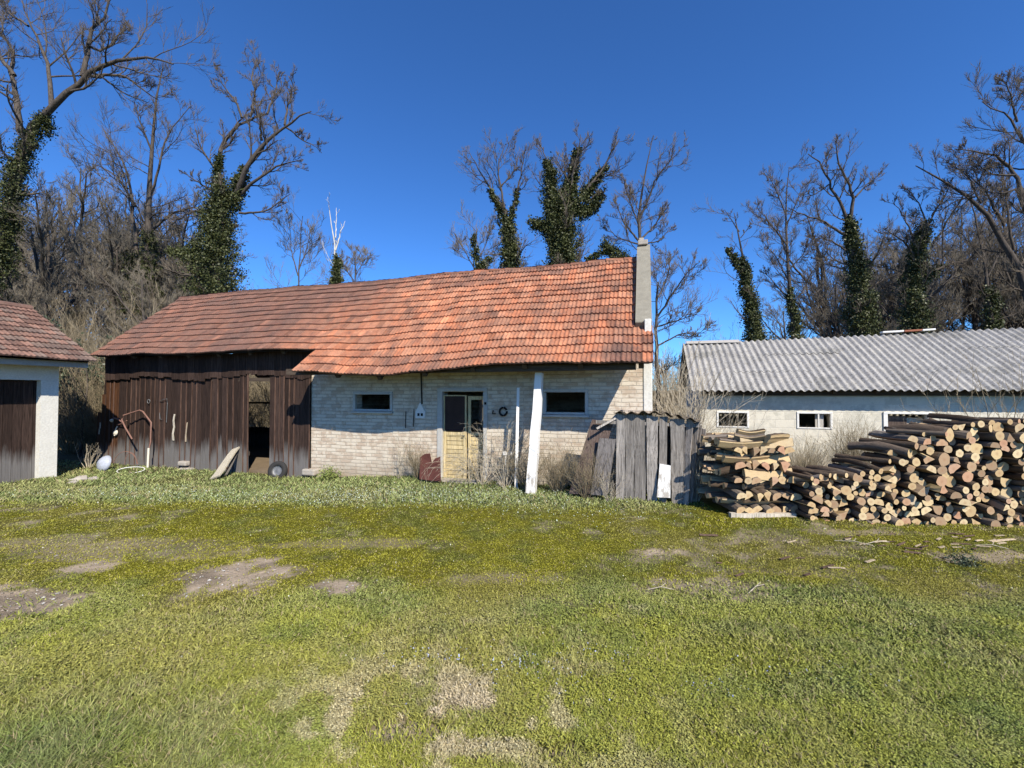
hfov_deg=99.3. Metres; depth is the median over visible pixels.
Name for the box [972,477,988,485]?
firewood log
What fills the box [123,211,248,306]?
woodland tree
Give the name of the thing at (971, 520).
firewood log
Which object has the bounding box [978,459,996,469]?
firewood log
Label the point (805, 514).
firewood log
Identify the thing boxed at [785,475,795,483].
firewood log
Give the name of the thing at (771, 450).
firewood log
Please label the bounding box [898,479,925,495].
firewood log
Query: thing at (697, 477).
firewood log
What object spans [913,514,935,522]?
firewood log
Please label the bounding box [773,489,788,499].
firewood log
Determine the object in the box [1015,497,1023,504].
firewood log
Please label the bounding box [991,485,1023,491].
firewood log
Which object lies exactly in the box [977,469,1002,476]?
firewood log
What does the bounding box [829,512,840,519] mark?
firewood log
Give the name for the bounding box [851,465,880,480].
firewood log
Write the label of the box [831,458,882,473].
firewood log
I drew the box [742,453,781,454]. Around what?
firewood log
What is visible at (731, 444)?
firewood log
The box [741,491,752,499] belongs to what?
firewood log
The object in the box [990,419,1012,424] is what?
firewood log
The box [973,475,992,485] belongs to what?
firewood log
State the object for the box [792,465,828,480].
firewood log
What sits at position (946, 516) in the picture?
firewood log
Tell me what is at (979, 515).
firewood log
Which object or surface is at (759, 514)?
timber beam
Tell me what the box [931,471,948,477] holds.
firewood log
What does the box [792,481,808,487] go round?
firewood log
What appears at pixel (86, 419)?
thicket bush
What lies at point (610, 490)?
dry weeds
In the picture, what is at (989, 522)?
firewood log
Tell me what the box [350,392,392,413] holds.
window
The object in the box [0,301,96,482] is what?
garage
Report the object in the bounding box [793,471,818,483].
firewood log
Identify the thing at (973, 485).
firewood log
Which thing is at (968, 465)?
firewood log
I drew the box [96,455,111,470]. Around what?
grey basin
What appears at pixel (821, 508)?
firewood log
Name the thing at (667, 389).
thicket bush
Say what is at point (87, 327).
thicket bush
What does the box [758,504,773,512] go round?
firewood log
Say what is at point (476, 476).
dry bush
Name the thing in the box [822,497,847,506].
firewood log
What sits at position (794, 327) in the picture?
ivy clad tree
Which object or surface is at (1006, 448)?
firewood log
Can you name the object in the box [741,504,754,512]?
firewood log
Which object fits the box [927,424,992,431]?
firewood log
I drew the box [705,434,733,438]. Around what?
firewood log
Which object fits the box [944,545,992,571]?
green tuft
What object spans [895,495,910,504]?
firewood log
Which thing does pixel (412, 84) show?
sky
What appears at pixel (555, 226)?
ivy clad tree
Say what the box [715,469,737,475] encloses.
firewood log
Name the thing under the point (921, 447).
firewood log
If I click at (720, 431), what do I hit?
dry weeds
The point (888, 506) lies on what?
firewood log
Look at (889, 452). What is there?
firewood log
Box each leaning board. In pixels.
[569,419,612,493]
[591,438,615,495]
[657,464,670,497]
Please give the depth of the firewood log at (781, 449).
5.79 m
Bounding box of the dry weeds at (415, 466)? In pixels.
[396,439,440,479]
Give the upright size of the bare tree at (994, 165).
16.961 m
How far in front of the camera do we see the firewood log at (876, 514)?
5.60 m
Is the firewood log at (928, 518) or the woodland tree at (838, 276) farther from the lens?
the woodland tree at (838, 276)
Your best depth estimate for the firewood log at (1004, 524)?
5.43 m
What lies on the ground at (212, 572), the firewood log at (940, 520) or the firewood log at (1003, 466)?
the firewood log at (940, 520)
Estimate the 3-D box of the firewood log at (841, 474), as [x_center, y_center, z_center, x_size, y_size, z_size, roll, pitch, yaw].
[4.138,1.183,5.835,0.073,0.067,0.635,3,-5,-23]
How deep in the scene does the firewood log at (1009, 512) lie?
5.43 m
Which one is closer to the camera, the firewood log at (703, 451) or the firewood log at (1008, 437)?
the firewood log at (1008, 437)
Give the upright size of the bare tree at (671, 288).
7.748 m
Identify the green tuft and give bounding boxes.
[313,465,342,480]
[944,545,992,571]
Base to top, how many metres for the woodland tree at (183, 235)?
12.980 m
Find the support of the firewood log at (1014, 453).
on the firewood log at (1014, 461)
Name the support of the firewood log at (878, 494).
on the firewood log at (878, 501)
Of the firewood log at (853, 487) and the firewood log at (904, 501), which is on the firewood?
the firewood log at (853, 487)
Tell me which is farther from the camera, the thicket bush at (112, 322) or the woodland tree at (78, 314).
the woodland tree at (78, 314)
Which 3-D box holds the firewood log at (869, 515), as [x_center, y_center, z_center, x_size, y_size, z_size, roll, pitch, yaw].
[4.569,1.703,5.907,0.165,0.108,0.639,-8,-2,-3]
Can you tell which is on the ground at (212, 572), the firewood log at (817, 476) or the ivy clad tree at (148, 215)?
the ivy clad tree at (148, 215)
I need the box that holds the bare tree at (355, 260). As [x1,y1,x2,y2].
[309,236,378,281]
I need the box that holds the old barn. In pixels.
[90,238,653,493]
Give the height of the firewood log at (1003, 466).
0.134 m
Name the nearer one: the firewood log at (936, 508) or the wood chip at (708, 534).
the wood chip at (708, 534)
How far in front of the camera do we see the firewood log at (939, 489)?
5.54 m
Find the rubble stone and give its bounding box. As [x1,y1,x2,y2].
[69,475,87,480]
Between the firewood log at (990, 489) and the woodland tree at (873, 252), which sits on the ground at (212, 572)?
the woodland tree at (873, 252)
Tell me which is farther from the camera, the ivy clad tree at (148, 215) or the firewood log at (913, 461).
the ivy clad tree at (148, 215)
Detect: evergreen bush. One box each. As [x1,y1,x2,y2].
[45,315,105,415]
[59,333,111,409]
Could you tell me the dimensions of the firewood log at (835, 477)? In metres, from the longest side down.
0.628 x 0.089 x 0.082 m
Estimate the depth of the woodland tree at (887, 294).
29.14 m
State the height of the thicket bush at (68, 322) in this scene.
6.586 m
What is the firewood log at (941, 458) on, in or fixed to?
on the firewood log at (941, 470)
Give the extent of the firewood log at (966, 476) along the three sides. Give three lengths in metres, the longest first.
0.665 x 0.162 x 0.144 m
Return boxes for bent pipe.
[121,410,151,467]
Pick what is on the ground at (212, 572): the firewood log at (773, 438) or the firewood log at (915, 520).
the firewood log at (915, 520)
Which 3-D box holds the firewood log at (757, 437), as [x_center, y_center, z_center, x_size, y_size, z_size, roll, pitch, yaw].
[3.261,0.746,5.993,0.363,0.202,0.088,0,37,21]
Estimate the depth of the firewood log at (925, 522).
5.56 m
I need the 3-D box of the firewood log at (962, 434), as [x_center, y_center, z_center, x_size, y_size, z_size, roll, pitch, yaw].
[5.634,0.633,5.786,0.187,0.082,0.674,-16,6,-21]
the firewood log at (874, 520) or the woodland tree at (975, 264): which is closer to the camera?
the firewood log at (874, 520)
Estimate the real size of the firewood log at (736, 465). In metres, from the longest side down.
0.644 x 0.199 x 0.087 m
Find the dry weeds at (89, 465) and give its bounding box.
[74,443,101,467]
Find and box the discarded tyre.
[268,461,287,477]
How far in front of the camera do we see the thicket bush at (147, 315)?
20.73 m
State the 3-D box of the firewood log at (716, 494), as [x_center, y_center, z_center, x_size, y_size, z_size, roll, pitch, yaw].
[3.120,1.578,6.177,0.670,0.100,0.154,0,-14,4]
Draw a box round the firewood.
[774,417,1023,510]
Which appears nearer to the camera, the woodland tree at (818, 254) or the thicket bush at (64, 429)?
the thicket bush at (64, 429)
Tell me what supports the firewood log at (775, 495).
on the firewood log at (778, 500)
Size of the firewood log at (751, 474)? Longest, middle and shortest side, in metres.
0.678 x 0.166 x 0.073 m
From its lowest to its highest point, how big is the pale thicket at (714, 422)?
2.093 m
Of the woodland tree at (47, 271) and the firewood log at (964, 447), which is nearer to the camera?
the firewood log at (964, 447)
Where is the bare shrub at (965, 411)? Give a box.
[886,352,1023,420]
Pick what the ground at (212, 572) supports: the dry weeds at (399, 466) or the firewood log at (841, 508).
the dry weeds at (399, 466)
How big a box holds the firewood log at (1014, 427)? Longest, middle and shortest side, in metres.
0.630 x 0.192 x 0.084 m
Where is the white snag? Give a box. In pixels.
[321,192,344,283]
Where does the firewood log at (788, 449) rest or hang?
on the firewood log at (774, 459)
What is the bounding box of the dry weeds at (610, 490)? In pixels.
[597,466,627,500]
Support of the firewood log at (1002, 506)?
on the firewood log at (1009, 512)
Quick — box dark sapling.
[60,347,96,457]
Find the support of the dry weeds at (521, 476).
on the ground at (212, 572)
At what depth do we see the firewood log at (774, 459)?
5.90 m
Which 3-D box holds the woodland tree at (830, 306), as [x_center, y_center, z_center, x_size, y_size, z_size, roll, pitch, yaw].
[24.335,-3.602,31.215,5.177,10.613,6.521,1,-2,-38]
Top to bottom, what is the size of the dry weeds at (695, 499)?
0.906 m
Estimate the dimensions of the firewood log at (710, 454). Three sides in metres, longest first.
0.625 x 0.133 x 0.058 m
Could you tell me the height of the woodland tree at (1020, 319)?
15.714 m
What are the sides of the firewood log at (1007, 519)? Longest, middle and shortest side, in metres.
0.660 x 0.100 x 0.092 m
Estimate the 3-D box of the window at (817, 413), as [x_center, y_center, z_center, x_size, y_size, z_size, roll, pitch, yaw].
[7.502,0.899,10.805,0.760,0.419,0.070,0,-1,17]
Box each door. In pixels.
[0,380,36,482]
[443,395,466,478]
[468,396,482,478]
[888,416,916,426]
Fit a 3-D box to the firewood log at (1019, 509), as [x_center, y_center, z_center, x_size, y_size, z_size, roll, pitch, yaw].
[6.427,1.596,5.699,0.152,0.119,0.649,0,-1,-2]
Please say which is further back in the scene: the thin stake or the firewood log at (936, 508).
the thin stake
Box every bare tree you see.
[242,174,352,289]
[309,236,378,281]
[439,197,504,269]
[584,131,690,272]
[650,243,718,416]
[898,139,1023,300]
[942,60,1023,273]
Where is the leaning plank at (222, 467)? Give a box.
[210,447,239,479]
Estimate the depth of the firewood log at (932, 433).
5.70 m
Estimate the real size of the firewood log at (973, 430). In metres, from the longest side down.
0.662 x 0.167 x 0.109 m
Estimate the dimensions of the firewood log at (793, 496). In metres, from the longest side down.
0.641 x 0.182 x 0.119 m
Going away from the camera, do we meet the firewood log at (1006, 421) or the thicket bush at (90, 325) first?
the firewood log at (1006, 421)
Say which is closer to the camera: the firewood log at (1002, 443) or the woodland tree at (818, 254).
the firewood log at (1002, 443)
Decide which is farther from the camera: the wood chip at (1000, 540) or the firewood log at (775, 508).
the firewood log at (775, 508)
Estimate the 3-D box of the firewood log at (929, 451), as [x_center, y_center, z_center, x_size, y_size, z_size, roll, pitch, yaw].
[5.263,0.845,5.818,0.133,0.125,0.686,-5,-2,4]
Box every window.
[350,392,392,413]
[542,389,588,417]
[717,411,748,427]
[797,412,832,428]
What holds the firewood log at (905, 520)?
on the ground at (212, 572)
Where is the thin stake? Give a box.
[514,388,518,488]
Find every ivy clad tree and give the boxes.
[0,0,221,299]
[53,49,211,325]
[156,39,342,295]
[454,127,541,268]
[525,119,635,265]
[690,197,786,341]
[741,139,820,339]
[769,128,907,336]
[870,177,978,334]
[939,178,1023,329]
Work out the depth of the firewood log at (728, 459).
5.87 m
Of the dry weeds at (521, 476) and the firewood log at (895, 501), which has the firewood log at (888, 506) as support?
the firewood log at (895, 501)
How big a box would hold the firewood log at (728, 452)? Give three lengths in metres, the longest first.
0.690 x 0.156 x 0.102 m
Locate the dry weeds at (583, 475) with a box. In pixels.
[552,435,630,497]
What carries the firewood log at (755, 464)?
on the firewood log at (751, 474)
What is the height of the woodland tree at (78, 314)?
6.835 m
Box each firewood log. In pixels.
[696,473,717,479]
[696,488,721,494]
[697,449,724,455]
[699,462,722,468]
[700,446,716,448]
[701,435,707,441]
[701,475,723,482]
[702,463,725,469]
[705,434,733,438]
[706,433,733,434]
[706,466,713,471]
[706,492,731,497]
[707,452,716,456]
[708,437,732,443]
[708,481,744,487]
[710,443,741,453]
[710,450,728,457]
[710,477,728,480]
[711,465,730,473]
[712,497,745,512]
[714,437,733,444]
[715,454,734,460]
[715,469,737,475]
[715,497,747,505]
[716,460,745,469]
[716,488,746,498]
[717,440,769,448]
[718,438,738,441]
[718,466,768,475]
[720,497,770,503]
[721,454,769,462]
[721,475,742,482]
[722,483,771,489]
[723,450,767,453]
[734,433,764,440]
[735,453,790,464]
[736,428,765,435]
[737,473,751,483]
[739,438,793,448]
[739,446,746,453]
[740,488,763,501]
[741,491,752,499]
[741,498,789,502]
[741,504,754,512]
[742,453,759,469]
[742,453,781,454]
[742,468,792,480]
[742,481,789,489]
[744,461,751,468]
[747,447,759,455]
[747,503,762,511]
[751,477,761,484]
[757,446,767,454]
[758,462,769,469]
[758,488,770,500]
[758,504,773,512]
[764,433,789,442]
[766,448,775,452]
[767,503,780,511]
[768,489,781,500]
[769,463,778,470]
[770,477,779,485]
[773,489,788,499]
[775,445,784,454]
[776,505,787,511]
[777,446,794,453]
[777,460,789,471]
[778,476,785,483]
[779,488,801,500]
[779,501,798,514]
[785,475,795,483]
[786,482,813,496]
[789,500,819,513]
[790,489,822,503]
[790,508,814,519]
[791,474,822,481]
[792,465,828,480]
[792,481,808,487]
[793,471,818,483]
[795,499,815,507]
[801,495,831,506]
[802,484,822,494]
[803,498,829,511]
[806,465,857,480]
[811,469,847,477]
[815,512,828,515]
[820,479,833,484]
[822,492,829,498]
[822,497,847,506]
[824,490,841,499]
[824,500,838,508]
[824,515,839,520]
[825,486,841,495]
[828,464,864,476]
[828,473,837,479]
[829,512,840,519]
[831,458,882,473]
[832,463,874,474]
[832,477,843,483]
[832,482,851,494]
[833,479,872,485]
[833,511,847,519]
[837,462,895,473]
[837,482,860,490]
[837,506,850,512]
[838,493,853,499]
[838,510,855,520]
[843,478,858,485]
[843,506,866,519]
[846,500,866,512]
[847,441,912,457]
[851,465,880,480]
[851,495,865,504]
[854,488,865,495]
[855,495,874,505]
[857,449,897,455]
[857,475,862,482]
[859,438,918,449]
[859,483,876,489]
[861,452,908,465]
[861,488,873,496]
[863,478,891,491]
[864,478,891,488]
[865,452,905,465]
[865,496,883,505]
[865,504,875,511]
[865,512,874,519]
[868,431,917,442]
[868,511,879,518]
[868,518,879,522]
[870,463,900,480]
[871,430,931,444]
[871,462,914,472]
[871,489,885,497]
[872,504,887,512]
[874,452,919,466]
[875,501,892,510]
[876,488,896,499]
[878,497,898,504]
[878,511,903,525]
[878,513,890,520]
[879,473,896,483]
[880,479,895,487]
[881,478,915,489]
[883,500,905,510]
[886,429,947,436]
[887,509,896,516]
[888,424,953,441]
[893,506,913,516]
[893,507,902,515]
[894,486,909,496]
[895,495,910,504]
[896,494,916,504]
[896,516,910,523]
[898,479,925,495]
[900,471,918,482]
[904,504,917,512]
[908,429,935,440]
[908,516,921,524]
[909,422,957,429]
[910,491,930,500]
[911,516,929,524]
[912,444,927,450]
[913,453,933,463]
[913,471,946,485]
[913,501,921,508]
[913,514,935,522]
[915,464,935,472]
[916,447,933,454]
[916,478,925,486]
[916,497,932,505]
[918,505,931,514]
[919,422,964,429]
[920,452,949,465]
[920,463,946,474]
[921,444,951,452]
[924,513,945,525]
[925,486,929,494]
[926,482,947,493]
[926,503,943,514]
[927,413,994,424]
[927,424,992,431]
[927,494,945,500]
[928,418,984,427]
[928,490,938,496]
[928,512,950,521]
[929,438,947,445]
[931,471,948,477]
[931,488,961,498]
[933,499,950,505]
[933,500,969,511]
[933,502,953,512]
[934,451,979,460]
[936,449,963,456]
[944,496,970,505]
[945,462,960,473]
[945,476,955,486]
[945,485,968,493]
[946,519,956,523]
[947,438,955,444]
[948,511,961,518]
[949,444,970,450]
[949,470,972,481]
[950,456,959,463]
[951,419,1020,422]
[951,503,975,516]
[951,517,967,523]
[953,430,971,438]
[953,492,972,499]
[954,437,975,443]
[955,443,982,453]
[955,484,979,495]
[956,440,999,447]
[956,478,979,490]
[956,483,992,492]
[957,460,976,471]
[961,517,979,524]
[962,421,1003,431]
[962,516,1000,526]
[963,427,977,435]
[971,433,978,440]
[971,497,980,501]
[971,502,994,514]
[972,469,985,476]
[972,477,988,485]
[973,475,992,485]
[973,496,989,501]
[973,511,982,518]
[974,491,984,498]
[976,510,1003,519]
[977,431,1003,440]
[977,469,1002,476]
[978,440,1007,446]
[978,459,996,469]
[978,484,988,492]
[979,449,1001,458]
[980,498,1017,508]
[982,487,999,495]
[982,497,1009,510]
[983,446,1009,451]
[983,448,1022,457]
[983,459,1008,470]
[983,493,1010,503]
[985,487,1012,497]
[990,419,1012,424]
[990,506,1014,515]
[991,476,1010,486]
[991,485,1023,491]
[997,515,1012,522]
[999,457,1023,464]
[999,521,1012,527]
[1001,473,1023,479]
[1002,430,1023,443]
[1003,422,1023,431]
[1003,432,1014,441]
[1006,464,1023,472]
[1007,441,1016,447]
[1009,480,1023,485]
[1010,443,1023,450]
[1011,491,1023,497]
[1011,512,1022,520]
[1012,505,1023,514]
[1013,519,1023,525]
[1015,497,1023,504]
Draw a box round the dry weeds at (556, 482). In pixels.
[521,435,586,491]
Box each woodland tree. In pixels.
[0,165,101,304]
[0,166,130,332]
[0,169,84,294]
[0,259,66,315]
[0,262,84,331]
[0,271,71,329]
[3,137,125,307]
[13,218,129,326]
[20,188,139,313]
[41,193,184,326]
[50,203,202,327]
[52,298,112,347]
[54,184,182,335]
[61,180,178,290]
[69,249,204,346]
[79,173,169,308]
[111,261,235,317]
[112,165,203,301]
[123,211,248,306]
[125,184,257,266]
[653,351,673,377]
[759,297,830,339]
[762,193,899,336]
[779,258,878,337]
[806,247,893,333]
[806,257,899,336]
[826,167,982,334]
[837,208,926,333]
[847,295,942,335]
[867,195,1021,334]
[869,237,977,332]
[870,213,1002,318]
[881,243,994,329]
[927,321,962,332]
[928,182,1023,330]
[929,284,969,331]
[935,258,955,325]
[936,171,1023,329]
[941,215,1022,330]
[942,287,1018,330]
[952,174,1023,304]
[975,273,1023,328]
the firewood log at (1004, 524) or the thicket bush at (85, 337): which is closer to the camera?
the firewood log at (1004, 524)
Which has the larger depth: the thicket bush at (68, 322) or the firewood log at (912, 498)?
the thicket bush at (68, 322)
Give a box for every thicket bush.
[1,285,134,362]
[18,300,134,378]
[24,296,105,346]
[28,301,113,370]
[40,311,98,361]
[47,292,127,358]
[50,301,134,348]
[56,285,165,374]
[57,348,103,446]
[57,349,104,454]
[58,362,104,456]
[58,367,104,452]
[58,388,94,446]
[61,334,114,402]
[63,290,170,347]
[73,289,155,341]
[106,278,185,332]
[249,374,269,426]
[249,374,269,426]
[249,376,269,426]
[260,382,269,405]
[652,348,679,413]
[652,355,682,421]
[653,354,685,416]
[693,320,776,340]
[769,311,841,340]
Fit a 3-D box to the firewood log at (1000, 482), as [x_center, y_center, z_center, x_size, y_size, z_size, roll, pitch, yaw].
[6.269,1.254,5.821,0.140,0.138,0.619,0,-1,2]
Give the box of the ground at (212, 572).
[0,376,1023,767]
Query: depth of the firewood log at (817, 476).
5.66 m
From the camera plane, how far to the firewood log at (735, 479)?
5.88 m
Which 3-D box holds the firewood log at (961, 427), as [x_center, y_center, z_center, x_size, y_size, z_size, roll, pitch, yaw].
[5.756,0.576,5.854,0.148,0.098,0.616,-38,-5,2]
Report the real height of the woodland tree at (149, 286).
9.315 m
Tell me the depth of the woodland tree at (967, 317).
34.75 m
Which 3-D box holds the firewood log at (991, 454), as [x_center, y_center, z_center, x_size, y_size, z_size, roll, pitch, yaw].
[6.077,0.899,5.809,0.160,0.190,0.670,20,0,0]
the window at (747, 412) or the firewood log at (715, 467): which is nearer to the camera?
the firewood log at (715, 467)
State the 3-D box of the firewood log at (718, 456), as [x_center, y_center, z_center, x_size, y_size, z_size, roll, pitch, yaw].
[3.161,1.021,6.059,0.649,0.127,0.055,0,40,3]
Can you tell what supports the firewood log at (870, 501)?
on the firewood log at (872, 508)
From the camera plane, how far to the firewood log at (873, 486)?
5.60 m
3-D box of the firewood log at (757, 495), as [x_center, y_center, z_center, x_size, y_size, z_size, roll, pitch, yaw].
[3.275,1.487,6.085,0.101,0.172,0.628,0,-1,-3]
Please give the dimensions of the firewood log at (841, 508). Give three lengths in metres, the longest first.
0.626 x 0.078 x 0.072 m
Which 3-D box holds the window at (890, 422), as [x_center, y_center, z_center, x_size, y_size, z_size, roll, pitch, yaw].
[9.260,1.649,10.350,0.612,1.757,0.072,0,-1,17]
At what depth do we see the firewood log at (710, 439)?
6.24 m
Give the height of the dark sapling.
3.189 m
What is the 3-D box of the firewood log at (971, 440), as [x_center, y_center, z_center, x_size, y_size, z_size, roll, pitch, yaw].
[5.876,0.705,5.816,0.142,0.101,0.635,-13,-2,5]
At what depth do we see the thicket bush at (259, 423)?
17.44 m
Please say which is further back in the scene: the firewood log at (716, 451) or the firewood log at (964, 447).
the firewood log at (716, 451)
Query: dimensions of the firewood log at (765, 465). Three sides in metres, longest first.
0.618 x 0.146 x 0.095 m
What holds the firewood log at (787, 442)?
on the firewood log at (771, 450)
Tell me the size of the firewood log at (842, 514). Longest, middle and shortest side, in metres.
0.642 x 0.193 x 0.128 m
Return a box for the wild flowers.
[7,480,1021,766]
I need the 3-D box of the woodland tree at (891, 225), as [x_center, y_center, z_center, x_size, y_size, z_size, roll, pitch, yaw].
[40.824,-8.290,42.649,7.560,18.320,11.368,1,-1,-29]
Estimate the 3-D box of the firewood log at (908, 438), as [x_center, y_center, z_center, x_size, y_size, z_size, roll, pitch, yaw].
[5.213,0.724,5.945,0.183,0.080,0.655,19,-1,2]
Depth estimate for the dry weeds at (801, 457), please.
9.71 m
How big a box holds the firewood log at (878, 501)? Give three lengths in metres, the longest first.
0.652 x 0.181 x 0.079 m
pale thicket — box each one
[652,310,721,422]
[652,337,770,445]
[668,390,766,483]
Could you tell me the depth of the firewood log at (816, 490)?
5.58 m
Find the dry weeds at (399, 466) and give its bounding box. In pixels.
[380,433,414,478]
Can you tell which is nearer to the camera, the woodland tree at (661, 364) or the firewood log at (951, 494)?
the firewood log at (951, 494)
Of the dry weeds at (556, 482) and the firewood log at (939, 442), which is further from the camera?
the dry weeds at (556, 482)
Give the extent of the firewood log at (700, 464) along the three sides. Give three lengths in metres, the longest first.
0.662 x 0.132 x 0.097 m
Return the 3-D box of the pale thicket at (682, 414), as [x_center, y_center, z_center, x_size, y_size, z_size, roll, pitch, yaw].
[3.747,0.553,9.048,2.470,3.022,2.417,1,-2,-39]
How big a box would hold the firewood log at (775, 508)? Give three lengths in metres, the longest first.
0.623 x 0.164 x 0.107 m
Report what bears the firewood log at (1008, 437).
on the firewood log at (1013, 444)
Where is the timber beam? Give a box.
[729,512,795,517]
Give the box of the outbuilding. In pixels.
[678,327,1023,472]
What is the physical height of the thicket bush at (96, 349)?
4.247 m
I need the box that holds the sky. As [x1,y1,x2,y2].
[0,0,1023,390]
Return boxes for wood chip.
[699,534,717,535]
[903,550,920,553]
[988,538,1015,541]
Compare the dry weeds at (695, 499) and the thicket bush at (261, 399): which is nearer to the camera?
the dry weeds at (695, 499)
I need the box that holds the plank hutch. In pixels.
[596,410,705,504]
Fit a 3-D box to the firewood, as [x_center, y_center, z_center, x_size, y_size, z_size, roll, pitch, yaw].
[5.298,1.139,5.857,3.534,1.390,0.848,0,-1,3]
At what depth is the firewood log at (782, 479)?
5.82 m
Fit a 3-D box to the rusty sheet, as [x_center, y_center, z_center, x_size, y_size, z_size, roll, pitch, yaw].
[-1.513,1.543,8.080,0.497,0.487,0.162,0,-1,17]
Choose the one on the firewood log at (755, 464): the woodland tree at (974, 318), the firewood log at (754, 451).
the firewood log at (754, 451)
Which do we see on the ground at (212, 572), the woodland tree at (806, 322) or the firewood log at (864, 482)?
the woodland tree at (806, 322)
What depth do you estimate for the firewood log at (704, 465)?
6.41 m
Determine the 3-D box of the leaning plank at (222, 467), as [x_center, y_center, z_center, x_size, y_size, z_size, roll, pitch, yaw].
[-6.245,1.714,9.506,0.214,0.593,0.943,0,-1,-7]
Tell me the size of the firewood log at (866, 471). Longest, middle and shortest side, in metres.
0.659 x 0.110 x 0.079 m
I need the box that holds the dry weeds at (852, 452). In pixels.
[804,409,904,462]
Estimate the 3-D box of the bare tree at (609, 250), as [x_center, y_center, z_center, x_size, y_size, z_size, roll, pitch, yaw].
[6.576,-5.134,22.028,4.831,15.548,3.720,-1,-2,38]
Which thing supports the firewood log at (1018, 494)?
on the firewood log
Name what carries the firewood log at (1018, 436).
on the firewood log at (1013, 444)
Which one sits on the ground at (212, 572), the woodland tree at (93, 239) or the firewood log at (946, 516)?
the woodland tree at (93, 239)
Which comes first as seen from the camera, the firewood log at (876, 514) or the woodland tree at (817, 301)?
the firewood log at (876, 514)
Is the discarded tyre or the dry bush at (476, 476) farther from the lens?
the discarded tyre
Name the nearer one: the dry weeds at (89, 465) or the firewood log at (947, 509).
the firewood log at (947, 509)
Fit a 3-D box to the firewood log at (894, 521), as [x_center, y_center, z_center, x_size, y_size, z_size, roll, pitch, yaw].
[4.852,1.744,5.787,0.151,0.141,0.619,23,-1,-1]
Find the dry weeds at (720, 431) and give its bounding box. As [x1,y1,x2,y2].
[694,417,743,459]
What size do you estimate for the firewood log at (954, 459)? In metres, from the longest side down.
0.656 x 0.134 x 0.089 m
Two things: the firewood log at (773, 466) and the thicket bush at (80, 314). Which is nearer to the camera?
the firewood log at (773, 466)
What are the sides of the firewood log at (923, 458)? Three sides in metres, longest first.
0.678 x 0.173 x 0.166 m
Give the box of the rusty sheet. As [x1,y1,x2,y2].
[419,453,440,481]
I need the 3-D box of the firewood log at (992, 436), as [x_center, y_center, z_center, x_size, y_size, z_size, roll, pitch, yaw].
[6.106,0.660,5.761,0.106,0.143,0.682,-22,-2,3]
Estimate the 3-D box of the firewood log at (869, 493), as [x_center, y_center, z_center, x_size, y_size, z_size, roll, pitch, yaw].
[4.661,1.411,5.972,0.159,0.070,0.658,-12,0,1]
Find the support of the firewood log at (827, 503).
on the firewood log at (821, 508)
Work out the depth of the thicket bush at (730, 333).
25.03 m
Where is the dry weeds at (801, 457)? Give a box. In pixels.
[789,427,846,467]
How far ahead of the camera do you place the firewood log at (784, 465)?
5.80 m
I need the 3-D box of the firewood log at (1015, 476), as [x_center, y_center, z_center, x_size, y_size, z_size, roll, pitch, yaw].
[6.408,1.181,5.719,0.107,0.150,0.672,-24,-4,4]
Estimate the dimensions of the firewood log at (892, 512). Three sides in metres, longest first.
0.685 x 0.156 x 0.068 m
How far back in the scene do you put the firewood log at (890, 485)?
5.66 m
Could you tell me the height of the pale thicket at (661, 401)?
3.807 m
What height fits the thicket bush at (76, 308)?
6.980 m
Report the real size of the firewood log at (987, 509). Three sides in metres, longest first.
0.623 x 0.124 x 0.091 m
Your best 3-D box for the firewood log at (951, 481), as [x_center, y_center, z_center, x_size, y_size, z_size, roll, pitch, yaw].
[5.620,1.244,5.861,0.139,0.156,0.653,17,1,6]
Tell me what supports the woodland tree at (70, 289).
on the ground at (212, 572)
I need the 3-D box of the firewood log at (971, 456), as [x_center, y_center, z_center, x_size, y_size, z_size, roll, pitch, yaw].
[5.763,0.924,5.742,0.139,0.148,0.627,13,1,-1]
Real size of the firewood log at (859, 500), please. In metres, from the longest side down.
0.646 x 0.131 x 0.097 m
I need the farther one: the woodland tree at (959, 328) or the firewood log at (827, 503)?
the woodland tree at (959, 328)
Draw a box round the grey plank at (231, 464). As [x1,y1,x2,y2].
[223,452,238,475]
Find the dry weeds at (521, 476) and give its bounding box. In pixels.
[501,437,554,490]
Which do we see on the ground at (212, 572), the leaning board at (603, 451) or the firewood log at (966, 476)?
the leaning board at (603, 451)
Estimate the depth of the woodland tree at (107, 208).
33.95 m
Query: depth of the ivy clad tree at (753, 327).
21.93 m
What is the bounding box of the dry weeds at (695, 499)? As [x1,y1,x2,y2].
[683,451,714,501]
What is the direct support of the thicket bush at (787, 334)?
on the ground at (212, 572)
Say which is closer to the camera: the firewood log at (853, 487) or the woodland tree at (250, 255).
the firewood log at (853, 487)
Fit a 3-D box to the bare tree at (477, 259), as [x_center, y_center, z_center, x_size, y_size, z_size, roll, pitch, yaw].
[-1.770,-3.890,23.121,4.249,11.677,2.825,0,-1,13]
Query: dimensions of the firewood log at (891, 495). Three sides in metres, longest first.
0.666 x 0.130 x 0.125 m
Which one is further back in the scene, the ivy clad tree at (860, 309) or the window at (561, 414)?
the ivy clad tree at (860, 309)
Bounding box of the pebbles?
[0,506,1006,725]
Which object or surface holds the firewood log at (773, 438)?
on the firewood log at (787, 442)
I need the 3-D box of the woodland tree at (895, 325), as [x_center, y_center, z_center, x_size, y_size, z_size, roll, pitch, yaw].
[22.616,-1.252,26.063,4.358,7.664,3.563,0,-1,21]
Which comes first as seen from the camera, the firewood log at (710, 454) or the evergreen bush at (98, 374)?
the firewood log at (710, 454)
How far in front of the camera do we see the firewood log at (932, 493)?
5.58 m
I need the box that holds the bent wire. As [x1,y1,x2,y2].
[113,451,137,464]
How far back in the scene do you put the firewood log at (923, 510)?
5.57 m

